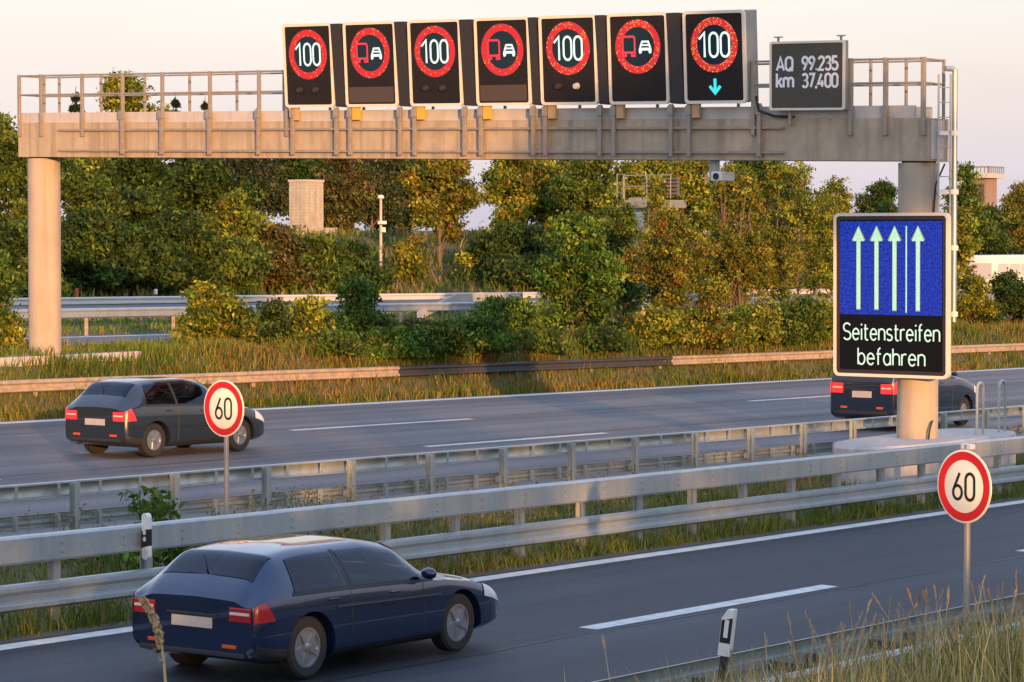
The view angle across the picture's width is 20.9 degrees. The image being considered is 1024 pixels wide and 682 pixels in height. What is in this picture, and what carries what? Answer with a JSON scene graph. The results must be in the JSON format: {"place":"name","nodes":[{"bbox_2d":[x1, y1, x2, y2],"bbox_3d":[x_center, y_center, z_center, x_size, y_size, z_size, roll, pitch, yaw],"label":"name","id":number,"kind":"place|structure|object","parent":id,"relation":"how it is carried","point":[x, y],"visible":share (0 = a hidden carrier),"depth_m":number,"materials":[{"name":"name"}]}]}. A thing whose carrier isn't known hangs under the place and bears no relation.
{"place":"outdoors","nodes":[
{"label":"outdoors","id":0,"kind":"place"},
{"bbox_2d":[0,332,474,380],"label":"tall strip grass","id":1,"kind":"structure","parent":0,"point":[164,346],"depth_m":73.23,"materials":[{"name":"plant"}]},
{"bbox_2d":[5,293,991,319],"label":"road","id":2,"kind":"structure","parent":0,"point":[175,305],"depth_m":109.18,"materials":[{"name":"asphalt"}]},
{"bbox_2d":[15,300,1005,336],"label":"central strip grass","id":3,"kind":"structure","parent":0,"point":[126,320],"depth_m":92.11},
{"bbox_2d":[0,231,1023,681],"bbox_3d":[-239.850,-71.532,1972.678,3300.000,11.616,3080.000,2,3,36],"label":"ground","id":4,"kind":"structure","parent":0,"point":[566,377],"depth_m":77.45,"materials":[{"name":"plant"}]},
{"bbox_2d":[0,218,27,284],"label":"shrub","id":5,"kind":"object","parent":4,"relation":"on","point":[13,236],"visible":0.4,"depth_m":109.37,"materials":[{"name":"green plant"}]},
{"bbox_2d":[0,249,27,338],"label":"shrub","id":6,"kind":"object","parent":4,"relation":"on","point":[9,291],"visible":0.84,"depth_m":70.12,"materials":[{"name":"green plant"}]},
{"bbox_2d":[0,314,28,351],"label":"shrub","id":7,"kind":"object","parent":4,"relation":"on","point":[8,336],"visible":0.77,"depth_m":69.68,"materials":[{"name":"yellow plant"}]},
{"bbox_2d":[0,112,29,224],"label":"tree","id":8,"kind":"object","parent":4,"relation":"on","point":[13,170],"visible":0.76,"depth_m":116.13,"materials":[{"name":"green plant"}]},
{"bbox_2d":[2,257,76,297],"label":"shrub","id":9,"kind":"object","parent":4,"relation":"on","point":[22,280],"visible":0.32,"depth_m":108.73,"materials":[{"name":"green plant"}]},
{"bbox_2d":[60,158,129,248],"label":"tree","id":10,"kind":"object","parent":4,"relation":"on","point":[85,186],"visible":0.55,"depth_m":117.84,"materials":[{"name":"green plant"}]},
{"bbox_2d":[61,204,130,296],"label":"shrub","id":11,"kind":"object","parent":4,"relation":"on","point":[86,235],"visible":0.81,"depth_m":112.33,"materials":[{"name":"green plant"}]},
{"bbox_2d":[70,67,171,171],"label":"tree","id":12,"kind":"object","parent":4,"relation":"on","point":[132,103],"visible":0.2,"depth_m":136.23,"materials":[{"name":"green plant"}]},
{"bbox_2d":[61,220,194,295],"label":"shrub","id":13,"kind":"object","parent":4,"relation":"on","point":[145,259],"visible":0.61,"depth_m":114.86,"materials":[{"name":"green plant"}]},
{"bbox_2d":[103,158,187,238],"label":"tree","id":14,"kind":"object","parent":4,"relation":"on","point":[138,183],"visible":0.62,"depth_m":122.80,"materials":[{"name":"green plant"}]},
{"bbox_2d":[138,595,166,681],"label":"grass stalk","id":15,"kind":"object","parent":4,"relation":"on","point":[148,608],"depth_m":8.99,"materials":[{"name":"plant"}]},
{"bbox_2d":[118,485,192,570],"bbox_3d":[-4.750,2.568,36.659,1.049,1.356,1.288,-2,3,-37],"label":"shrub","id":16,"kind":"object","parent":4,"relation":"on","point":[161,511],"visible":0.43,"depth_m":36.52,"materials":[{"name":"green plant"}]},
{"bbox_2d":[141,208,230,294],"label":"shrub","id":17,"kind":"object","parent":4,"relation":"on","point":[188,235],"visible":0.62,"depth_m":117.93,"materials":[{"name":"green plant"}]},
{"bbox_2d":[163,275,262,344],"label":"shrub","id":18,"kind":"object","parent":4,"relation":"on","point":[208,311],"visible":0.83,"depth_m":76.69,"materials":[{"name":"green plant"}]},
{"bbox_2d":[162,158,264,216],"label":"tree","id":19,"kind":"object","parent":4,"relation":"on","point":[201,179],"visible":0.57,"depth_m":131.73,"materials":[{"name":"green plant"}]},
{"bbox_2d":[204,380,243,514],"bbox_3d":[-3.795,1.960,36.771,0.755,2.893,0.089,2,3,40],"label":"speed limit sign","id":20,"kind":"object","parent":4,"relation":"on","point":[224,408],"visible":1,"depth_m":36.73,"materials":[{"name":"metal"}]},
{"bbox_2d":[186,232,278,294],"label":"shrub","id":21,"kind":"object","parent":4,"relation":"on","point":[243,269],"visible":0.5,"depth_m":119.48,"materials":[{"name":"green plant"}]},
{"bbox_2d":[197,185,287,254],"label":"tree","id":22,"kind":"object","parent":4,"relation":"on","point":[236,220],"visible":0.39,"depth_m":123.06,"materials":[{"name":"green plant"}]},
{"bbox_2d":[220,158,288,227],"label":"tree","id":23,"kind":"object","parent":4,"relation":"on","point":[263,173],"visible":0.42,"depth_m":177.72,"materials":[{"name":"green plant"}]},
{"bbox_2d":[254,294,298,343],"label":"shrub","id":24,"kind":"object","parent":4,"relation":"on","point":[274,312],"visible":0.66,"depth_m":78.83,"materials":[{"name":"green plant"}]},
{"bbox_2d":[245,222,324,293],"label":"shrub","id":25,"kind":"object","parent":4,"relation":"on","point":[277,233],"visible":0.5,"depth_m":123.22,"materials":[{"name":"green plant"}]},
{"bbox_2d":[261,159,339,219],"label":"tree","id":26,"kind":"object","parent":4,"relation":"on","point":[296,169],"visible":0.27,"depth_m":189.61,"materials":[{"name":"green plant"}]},
{"bbox_2d":[288,179,337,236],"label":"concrete tower","id":27,"kind":"structure","parent":4,"relation":"on","point":[306,202],"depth_m":154.22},
{"bbox_2d":[285,293,341,339],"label":"shrub","id":28,"kind":"object","parent":4,"relation":"on","point":[307,313],"visible":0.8,"depth_m":79.93,"materials":[{"name":"green plant"}]},
{"bbox_2d":[275,231,360,294],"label":"shrub","id":29,"kind":"object","parent":4,"relation":"on","point":[324,258],"visible":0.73,"depth_m":124.48,"materials":[{"name":"green plant"}]},
{"bbox_2d":[297,326,378,356],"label":"shrub","id":30,"kind":"object","parent":4,"relation":"on","point":[340,343],"visible":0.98,"depth_m":77.21,"materials":[{"name":"green plant"}]},
{"bbox_2d":[309,159,379,233],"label":"tree","id":31,"kind":"object","parent":4,"relation":"on","point":[347,189],"visible":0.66,"depth_m":190.33,"materials":[{"name":"green plant"}]},
{"bbox_2d":[318,239,401,293],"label":"shrub","id":32,"kind":"object","parent":4,"relation":"on","point":[362,251],"visible":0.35,"depth_m":126.65,"materials":[{"name":"green plant"}]},
{"bbox_2d":[331,263,390,339],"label":"shrub","id":33,"kind":"object","parent":4,"relation":"on","point":[361,291],"visible":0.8,"depth_m":82.76,"materials":[{"name":"green plant"}]},
{"bbox_2d":[350,159,407,233],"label":"tree","id":34,"kind":"object","parent":4,"relation":"on","point":[385,181],"visible":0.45,"depth_m":200.44,"materials":[{"name":"green plant"}]},
{"bbox_2d":[363,323,438,358],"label":"shrub","id":35,"kind":"object","parent":4,"relation":"on","point":[410,342],"visible":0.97,"depth_m":79.20,"materials":[{"name":"green plant"}]},
{"bbox_2d":[384,231,436,283],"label":"shrub","id":36,"kind":"object","parent":4,"relation":"on","point":[408,256],"visible":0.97,"depth_m":136.02,"materials":[{"name":"green plant"}]},
{"bbox_2d":[25,445,808,576],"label":"median weeds","id":37,"kind":"object","parent":4,"relation":"on","point":[337,531],"visible":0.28,"depth_m":40.52,"materials":[{"name":"plant"}]},
{"bbox_2d":[394,159,486,266],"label":"tree","id":38,"kind":"object","parent":4,"relation":"on","point":[433,207],"visible":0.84,"depth_m":142.56,"materials":[{"name":"green plant"}]},
{"bbox_2d":[410,317,475,358],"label":"shrub","id":39,"kind":"object","parent":4,"relation":"on","point":[444,335],"visible":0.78,"depth_m":80.84,"materials":[{"name":"green plant"}]},
{"bbox_2d":[417,292,522,319],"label":"guardrail","id":40,"kind":"object","parent":4,"relation":"on","point":[457,298],"visible":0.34,"depth_m":108.17,"materials":[{"name":"metal"}]},
{"bbox_2d":[9,289,960,305],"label":"guardrail","id":41,"kind":"object","parent":4,"relation":"on","point":[179,300],"visible":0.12,"depth_m":115.89,"materials":[{"name":"metal"}]},
{"bbox_2d":[16,223,960,304],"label":"bank grass","id":42,"kind":"structure","parent":4,"relation":"on","point":[426,288],"depth_m":138.38,"materials":[{"name":"plant"}]},
{"bbox_2d":[452,310,526,354],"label":"shrub","id":43,"kind":"object","parent":4,"relation":"on","point":[483,335],"visible":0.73,"depth_m":82.38,"materials":[{"name":"green plant"}]},
{"bbox_2d":[454,218,556,280],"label":"shrub","id":44,"kind":"object","parent":4,"relation":"on","point":[517,236],"visible":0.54,"depth_m":139.68,"materials":[{"name":"green plant"}]},
{"bbox_2d":[467,294,544,334],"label":"shrub","id":45,"kind":"object","parent":4,"relation":"on","point":[514,312],"visible":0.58,"depth_m":87.75,"materials":[{"name":"green plant"}]},
{"bbox_2d":[11,294,1001,335],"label":"guardrail","id":46,"kind":"object","parent":4,"relation":"on","point":[87,313],"visible":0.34,"depth_m":90.24,"materials":[{"name":"metal"}]},
{"bbox_2d":[466,251,548,291],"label":"shrub","id":47,"kind":"object","parent":4,"relation":"on","point":[505,270],"visible":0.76,"depth_m":136.63,"materials":[{"name":"green plant"}]},
{"bbox_2d":[0,12,1015,485],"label":"sign gantry","id":48,"kind":"object","parent":4,"relation":"on","point":[906,134],"visible":0.91,"depth_m":60.21,"materials":[{"name":"concrete"}]},
{"bbox_2d":[282,23,335,107],"bbox_3d":[-4.533,-6.285,63.154,1.450,1.900,0.510,3,8,36],"label":"speed display","id":49,"kind":"object","parent":48,"relation":"attached to","point":[308,67],"visible":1,"depth_m":63.02,"materials":[{"name":"beige paint"}]},
{"bbox_2d":[343,21,399,106],"bbox_3d":[-3.046,-6.213,62.123,1.490,1.900,0.442,3,8,36],"label":"overtaking display","id":50,"kind":"object","parent":48,"relation":"attached to","point":[370,69],"visible":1,"depth_m":61.96,"materials":[{"name":"beige paint"}]},
{"bbox_2d":[407,19,463,106],"bbox_3d":[-1.590,-6.132,61.033,1.450,1.900,0.510,3,8,36],"label":"speed display","id":51,"kind":"object","parent":48,"relation":"attached to","point":[435,64],"visible":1,"depth_m":60.89,"materials":[{"name":"beige paint"}]},
{"bbox_2d":[474,16,532,105],"bbox_3d":[-0.083,-6.059,59.988,1.460,1.900,0.442,3,8,36],"label":"overtaking display","id":52,"kind":"object","parent":48,"relation":"attached to","point":[502,64],"visible":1,"depth_m":59.82,"materials":[{"name":"beige paint"}]},
{"bbox_2d":[538,14,599,104],"bbox_3d":[1.296,-5.983,58.953,1.470,1.900,0.510,3,8,36],"label":"speed display","id":53,"kind":"object","parent":48,"relation":"attached to","point":[568,61],"visible":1,"depth_m":58.81,"materials":[{"name":"beige paint"}]},
{"bbox_2d":[607,12,670,104],"bbox_3d":[2.751,-5.912,57.946,1.490,1.900,0.442,3,8,36],"label":"overtaking display","id":54,"kind":"object","parent":48,"relation":"attached to","point":[638,66],"visible":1,"depth_m":57.78,"materials":[{"name":"beige paint"}]},
{"bbox_2d":[682,9,758,103],"bbox_3d":[4.286,-5.838,56.889,1.480,1.900,0.522,3,8,36],"label":"speed display","id":55,"kind":"object","parent":48,"relation":"attached to","point":[720,50],"visible":1,"depth_m":56.64,"materials":[{"name":"beige paint"}]},
{"bbox_2d":[769,35,847,124],"bbox_3d":[5.945,-5.221,55.513,1.720,1.785,0.172,3,5,36],"label":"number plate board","id":56,"kind":"object","parent":48,"relation":"attached to","point":[808,75],"visible":1,"depth_m":55.42,"materials":[{"name":"beige paint"}]},
{"bbox_2d":[833,213,951,378],"bbox_3d":[7.507,-0.905,54.619,2.615,3.240,0.270,2,3,37],"label":"electronic traffic sign","id":57,"kind":"object","parent":48,"relation":"attached to","point":[892,277],"visible":1,"depth_m":54.50,"materials":[{"name":"blue metal"}]},
{"bbox_2d":[937,66,958,321],"bbox_3d":[8.554,-2.881,54.324,0.427,5.014,0.156,-1,2,-20],"label":"access ladder","id":58,"kind":"object","parent":48,"relation":"attached to","point":[953,132],"visible":0.87,"depth_m":54.29,"materials":[{"name":"metal"}]},
{"bbox_2d":[0,499,1023,681],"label":"carriageway","id":59,"kind":"structure","parent":4,"relation":"on","point":[551,605],"depth_m":34.33,"materials":[{"name":"asphalt"}]},
{"bbox_2d":[132,534,497,677],"bbox_3d":[-1.998,2.722,29.585,2.111,1.320,4.281,1,2,35],"label":"car","id":60,"kind":"object","parent":59,"relation":"on","point":[297,606],"visible":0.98,"depth_m":28.36,"materials":[{"name":"paint"}]},
{"bbox_2d":[0,500,1023,649],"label":"edge marking","id":61,"kind":"object","parent":59,"relation":"on","point":[129,629],"visible":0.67,"depth_m":39.50,"materials":[{"name":"paint"}]},
{"bbox_2d":[581,549,1023,628],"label":"lane marking","id":62,"kind":"object","parent":59,"relation":"on","point":[697,608],"visible":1,"depth_m":34.44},
{"bbox_2d":[0,367,1023,536],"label":"carriageway","id":63,"kind":"structure","parent":4,"relation":"on","point":[70,458],"depth_m":63.59,"materials":[{"name":"asphalt"}]},
{"bbox_2d":[65,377,263,456],"bbox_3d":[-7.012,1.494,56.492,2.111,1.544,4.281,2,2,36],"label":"car","id":64,"kind":"object","parent":63,"relation":"on","point":[150,416],"visible":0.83,"depth_m":55.17,"materials":[{"name":"paint"}]},
{"bbox_2d":[0,368,1023,423],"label":"edge marking","id":65,"kind":"object","parent":63,"relation":"on","point":[502,396],"visible":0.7,"depth_m":79.44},
{"bbox_2d":[830,371,978,425],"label":"car","id":66,"kind":"object","parent":63,"relation":"on","point":[852,397],"visible":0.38,"depth_m":68.68,"materials":[{"name":"paint"}]},
{"bbox_2d":[0,436,1023,627],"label":"guardrail","id":67,"kind":"object","parent":4,"relation":"on","point":[54,592],"visible":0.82,"depth_m":38.45,"materials":[{"name":"metal"}]},
{"bbox_2d":[0,405,1023,558],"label":"guardrail","id":68,"kind":"object","parent":4,"relation":"on","point":[173,482],"visible":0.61,"depth_m":44.56,"materials":[{"name":"metal"}]},
{"bbox_2d":[0,324,1023,420],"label":"verge grass","id":69,"kind":"structure","parent":4,"relation":"on","point":[475,387],"depth_m":80.14,"materials":[{"name":"plant"}]},
{"bbox_2d":[0,343,1023,395],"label":"guardrail","id":70,"kind":"object","parent":4,"relation":"on","point":[65,384],"visible":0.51,"depth_m":80.63,"materials":[{"name":"metal"}]},
{"bbox_2d":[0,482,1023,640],"bbox_3d":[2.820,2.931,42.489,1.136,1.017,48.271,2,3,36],"label":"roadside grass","id":71,"kind":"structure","parent":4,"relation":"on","point":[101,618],"depth_m":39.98,"materials":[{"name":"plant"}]},
{"bbox_2d":[0,496,1023,642],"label":"gravel strip","id":72,"kind":"object","parent":4,"relation":"on","point":[60,632],"visible":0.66,"depth_m":39.80,"materials":[{"name":"gravel"}]},
{"bbox_2d":[477,160,577,228],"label":"tree","id":73,"kind":"object","parent":4,"relation":"on","point":[511,193],"visible":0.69,"depth_m":151.38,"materials":[{"name":"green plant"}]},
{"bbox_2d":[506,323,580,354],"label":"shrub","id":74,"kind":"object","parent":4,"relation":"on","point":[548,340],"visible":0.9,"depth_m":85.01,"materials":[{"name":"green plant"}]},
{"bbox_2d":[525,207,631,335],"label":"tree","id":75,"kind":"object","parent":4,"relation":"on","point":[574,300],"visible":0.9,"depth_m":91.12,"materials":[{"name":"green plant"}]},
{"bbox_2d":[543,160,641,252],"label":"tree","id":76,"kind":"object","parent":4,"relation":"on","point":[563,190],"visible":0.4,"depth_m":148.66,"materials":[{"name":"green plant"}]},
{"bbox_2d":[572,324,634,352],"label":"shrub","id":77,"kind":"object","parent":4,"relation":"on","point":[603,338],"visible":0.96,"depth_m":87.68,"materials":[{"name":"green plant"}]},
{"bbox_2d":[590,196,651,319],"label":"tree","id":78,"kind":"object","parent":4,"relation":"on","point":[624,223],"visible":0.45,"depth_m":104.30,"materials":[{"name":"green plant"}]},
{"bbox_2d":[592,160,650,239],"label":"tree","id":79,"kind":"object","parent":4,"relation":"on","point":[630,168],"visible":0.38,"depth_m":133.60,"materials":[{"name":"green plant"}]},
{"bbox_2d":[616,165,685,298],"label":"distant gantry","id":80,"kind":"object","parent":4,"relation":"on","point":[672,184],"visible":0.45,"depth_m":123.05,"materials":[{"name":"grey metal"}]},
{"bbox_2d":[619,305,695,349],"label":"shrub","id":81,"kind":"object","parent":4,"relation":"on","point":[656,327],"visible":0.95,"depth_m":90.34,"materials":[{"name":"green plant"}]},
{"bbox_2d":[636,173,679,273],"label":"tree","id":82,"kind":"object","parent":4,"relation":"on","point":[656,198],"visible":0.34,"depth_m":106.57,"materials":[{"name":"green plant"}]},
{"bbox_2d":[613,205,732,315],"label":"tree","id":83,"kind":"object","parent":4,"relation":"on","point":[669,285],"visible":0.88,"depth_m":97.42,"materials":[{"name":"green plant"}]},
{"bbox_2d":[657,161,721,251],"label":"tree","id":84,"kind":"object","parent":4,"relation":"on","point":[694,183],"visible":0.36,"depth_m":148.84,"materials":[{"name":"green plant"}]},
{"bbox_2d":[674,301,745,348],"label":"shrub","id":85,"kind":"object","parent":4,"relation":"on","point":[698,320],"visible":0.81,"depth_m":92.42,"materials":[{"name":"green plant"}]},
{"bbox_2d":[717,609,737,681],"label":"delineator post","id":86,"kind":"object","parent":4,"relation":"on","point":[727,629],"visible":0.99,"depth_m":25.11,"materials":[{"name":"white plastic"}]},
{"bbox_2d":[690,162,777,315],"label":"tree","id":87,"kind":"object","parent":4,"relation":"on","point":[744,254],"visible":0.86,"depth_m":110.13,"materials":[{"name":"green plant"}]},
{"bbox_2d":[713,302,787,346],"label":"shrub","id":88,"kind":"object","parent":4,"relation":"on","point":[760,325],"visible":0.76,"depth_m":95.08,"materials":[{"name":"green plant"}]},
{"bbox_2d":[723,161,815,235],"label":"tree","id":89,"kind":"object","parent":4,"relation":"on","point":[756,166],"visible":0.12,"depth_m":232.91,"materials":[{"name":"green plant"}]},
{"bbox_2d":[729,161,845,306],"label":"tree","id":90,"kind":"object","parent":4,"relation":"on","point":[816,222],"visible":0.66,"depth_m":113.52,"materials":[{"name":"green plant"}]},
{"bbox_2d":[564,580,1023,681],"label":"bank grass","id":91,"kind":"structure","parent":4,"relation":"on","point":[993,667],"depth_m":21.43,"materials":[{"name":"plant"}]},
{"bbox_2d":[766,292,832,345],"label":"shrub","id":92,"kind":"object","parent":4,"relation":"on","point":[803,321],"visible":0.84,"depth_m":97.65,"materials":[{"name":"green plant"}]},
{"bbox_2d":[594,593,1023,681],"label":"guardrail","id":93,"kind":"object","parent":4,"relation":"on","point":[691,665],"visible":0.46,"depth_m":27.23,"materials":[{"name":"metal"}]},
{"bbox_2d":[601,569,1023,681],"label":"seed stalks","id":94,"kind":"object","parent":4,"relation":"on","point":[878,634],"visible":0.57,"depth_m":22.98,"materials":[{"name":"plant"}]},
{"bbox_2d":[794,175,855,295],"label":"tree","id":95,"kind":"object","parent":4,"relation":"on","point":[841,196],"visible":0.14,"depth_m":125.72,"materials":[{"name":"green plant"}]},
{"bbox_2d":[851,177,897,212],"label":"tree","id":96,"kind":"object","parent":4,"relation":"on","point":[884,190],"visible":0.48,"depth_m":271.54,"materials":[{"name":"green plant"}]},
{"bbox_2d":[940,201,983,293],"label":"tree","id":97,"kind":"object","parent":4,"relation":"on","point":[964,242],"visible":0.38,"depth_m":144.35,"materials":[{"name":"green plant"}]},
{"bbox_2d":[937,443,991,648],"bbox_3d":[4.537,2.319,27.658,0.094,2.587,0.735,-2,3,-37],"label":"speed limit sign","id":98,"kind":"object","parent":4,"relation":"on","point":[964,485],"visible":1,"depth_m":27.62,"materials":[{"name":"metal"}]},
{"bbox_2d":[939,160,1000,293],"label":"tree","id":99,"kind":"object","parent":4,"relation":"on","point":[968,196],"visible":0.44,"depth_m":162.66,"materials":[{"name":"green plant"}]},
{"bbox_2d":[956,270,1003,322],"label":"shrub","id":100,"kind":"object","parent":4,"relation":"on","point":[975,304],"visible":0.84,"depth_m":115.46,"materials":[{"name":"green plant"}]},
{"bbox_2d":[957,166,1004,236],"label":"watchtower","id":101,"kind":"structure","parent":4,"relation":"on","point":[988,181],"depth_m":328.49,"materials":[{"name":"concrete"}]},
{"bbox_2d":[969,202,1023,254],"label":"tree","id":102,"kind":"object","parent":4,"relation":"on","point":[997,246],"visible":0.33,"depth_m":173.68,"materials":[{"name":"green plant"}]},
{"bbox_2d":[983,267,1023,321],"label":"tree","id":103,"kind":"object","parent":4,"relation":"on","point":[1009,289],"visible":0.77,"depth_m":118.74,"materials":[{"name":"green plant"}]},
{"bbox_2d":[998,177,1023,252],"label":"tree","id":104,"kind":"object","parent":4,"relation":"on","point":[1012,203],"visible":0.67,"depth_m":186.83,"materials":[{"name":"green plant"}]},
{"bbox_2d":[0,0,1023,231],"label":"sky","id":105,"kind":"structure","parent":0,"point":[983,40],"materials":[{"name":"white"}]},
{"bbox_2d":[24,316,1011,344],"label":"slip road","id":106,"kind":"structure","parent":0,"point":[96,339],"depth_m":85.53,"materials":[{"name":"asphalt"}]},
{"bbox_2d":[463,317,1023,362],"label":"tall strip grass","id":107,"kind":"structure","parent":0,"point":[958,326],"depth_m":94.49,"materials":[{"name":"plant"}]},
{"bbox_2d":[959,255,1023,292],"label":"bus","id":108,"kind":"object","parent":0,"point":[988,264],"visible":0.28,"depth_m":155.51,"materials":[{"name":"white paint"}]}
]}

